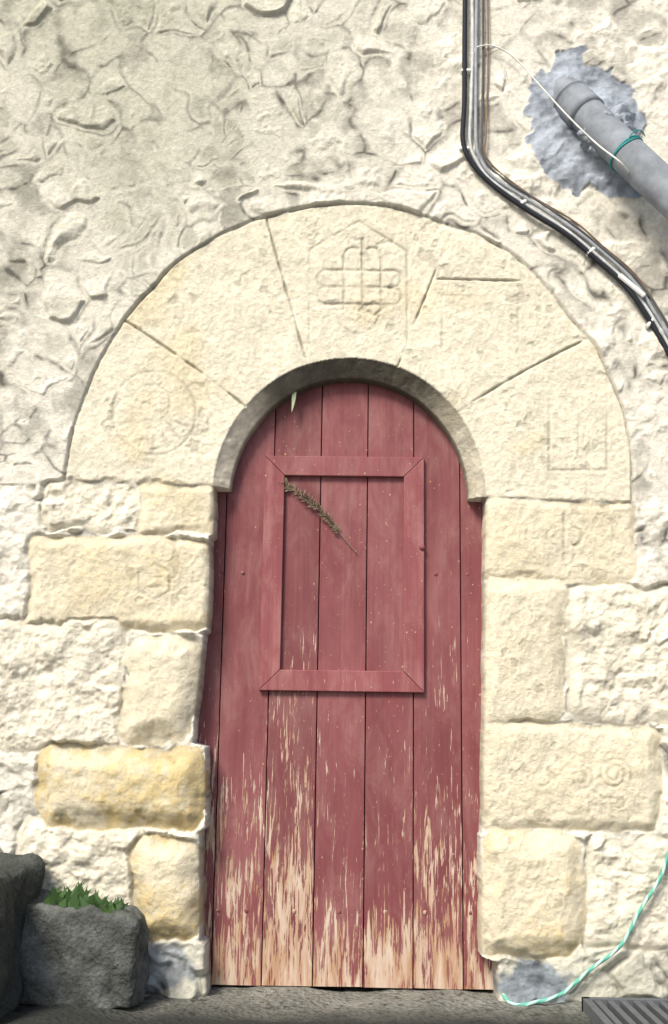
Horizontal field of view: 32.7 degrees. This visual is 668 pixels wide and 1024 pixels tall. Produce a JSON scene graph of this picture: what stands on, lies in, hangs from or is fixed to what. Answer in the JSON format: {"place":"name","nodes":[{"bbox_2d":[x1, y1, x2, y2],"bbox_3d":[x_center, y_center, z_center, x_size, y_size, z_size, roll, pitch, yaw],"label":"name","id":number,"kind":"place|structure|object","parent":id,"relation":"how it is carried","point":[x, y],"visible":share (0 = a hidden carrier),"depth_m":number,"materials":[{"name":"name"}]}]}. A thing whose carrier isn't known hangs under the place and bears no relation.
{"place":"outdoors","nodes":[
{"label":"outdoors","id":0,"kind":"place"},
{"bbox_2d":[0,0,667,1002],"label":"stone wall","id":1,"kind":"structure","parent":0,"point":[228,228],"depth_m":3.70,"materials":[{"name":"beige stone"}]},
{"bbox_2d":[292,391,295,409],"bbox_3d":[-0.132,-0.376,3.742,0.014,0.101,0.012,5,-12,-19],"label":"hanging leaf","id":2,"kind":"object","parent":1,"relation":"hanging from","point":[293,397],"visible":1,"depth_m":3.74,"materials":[{"name":"green plant"}]},
{"bbox_2d":[197,383,493,989],"bbox_3d":[0.034,0.459,3.621,1.092,1.985,0.057,1,-11,1],"label":"door","id":3,"kind":"structure","parent":1,"relation":"in","point":[418,757],"depth_m":3.57,"materials":[{"name":"wood"}]},
{"bbox_2d":[279,477,357,553],"bbox_3d":[-0.054,0.009,3.688,0.264,0.251,0.026,1,-11,1],"label":"dried sprig","id":4,"kind":"object","parent":3,"relation":"attached to","point":[318,507],"visible":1,"depth_m":3.70,"materials":[{"name":"brown plant"}]},
{"bbox_2d":[259,456,423,692],"bbox_3d":[0.029,0.193,3.661,0.521,0.760,0.016,1,-11,1],"label":"door frame molding","id":5,"kind":"structure","parent":3,"relation":"attached to","point":[409,678],"depth_m":3.65,"materials":[{"name":"red wood"}]},
{"bbox_2d":[459,68,653,328],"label":"cable clips","id":6,"kind":"object","parent":1,"relation":"attached to","point":[633,287],"visible":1,"depth_m":3.71,"materials":[{"name":"white plastic"}]},
{"bbox_2d":[460,0,667,356],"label":"cable","id":7,"kind":"object","parent":1,"relation":"attached to","point":[570,237],"depth_m":3.78,"materials":[{"name":"black plastic"}]},
{"bbox_2d":[484,0,667,321],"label":"brown cable","id":8,"kind":"object","parent":1,"relation":"attached to","point":[583,228],"visible":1,"depth_m":3.81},
{"bbox_2d":[553,77,667,219],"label":"drain pipe","id":9,"kind":"object","parent":1,"relation":"attached to","point":[581,104],"visible":0.84,"depth_m":3.70,"materials":[{"name":"plastic"}]},
{"bbox_2d":[474,44,629,172],"bbox_3d":[0.812,-1.282,3.745,0.702,0.661,0.141,0,-11,4],"label":"white wire","id":10,"kind":"object","parent":9,"relation":"attached to","point":[569,117],"visible":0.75,"depth_m":3.79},
{"bbox_2d":[577,102,635,159],"bbox_3d":[0.909,-1.276,3.805,0.213,0.201,0.168,1,-11,1],"label":"mortar","id":11,"kind":"object","parent":9,"relation":"attached to","point":[624,113],"visible":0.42,"depth_m":3.77,"materials":[{"name":"grey concrete"}]},
{"bbox_2d":[609,129,644,171],"bbox_3d":[0.958,-1.182,3.729,0.114,0.102,0.129,1,-11,1],"label":"rope","id":12,"kind":"object","parent":9,"relation":"attached to","point":[623,143],"visible":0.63,"depth_m":3.68,"materials":[{"name":"teal fabric"}]},
{"label":"ground","id":13,"kind":"structure","parent":0,"visible":0},
{"bbox_2d":[0,985,591,1023],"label":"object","id":14,"kind":"structure","parent":13,"relation":"on","point":[230,1004],"depth_m":3.19,"materials":[{"name":"grey concrete"}]},
{"bbox_2d":[0,852,149,1017],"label":"stone blocks","id":15,"kind":"structure","parent":14,"relation":"on","point":[92,955],"depth_m":3.19,"materials":[{"name":"grey stone"}]},
{"bbox_2d":[43,880,127,912],"bbox_3d":[-0.717,1.111,3.290,0.245,0.097,0.164,1,-11,1],"label":"grass tuft","id":16,"kind":"object","parent":15,"relation":"on","point":[76,897],"visible":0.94,"depth_m":3.25,"materials":[{"name":"green plant"}]},
{"bbox_2d":[502,849,667,1005],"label":"green rope","id":17,"kind":"object","parent":14,"relation":"on","point":[603,959],"visible":1,"depth_m":3.32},
{"bbox_2d":[581,997,667,1023],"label":"drain grate","id":18,"kind":"object","parent":14,"relation":"on","point":[609,1010],"visible":1,"depth_m":3.10,"materials":[{"name":"metal"}]}
]}

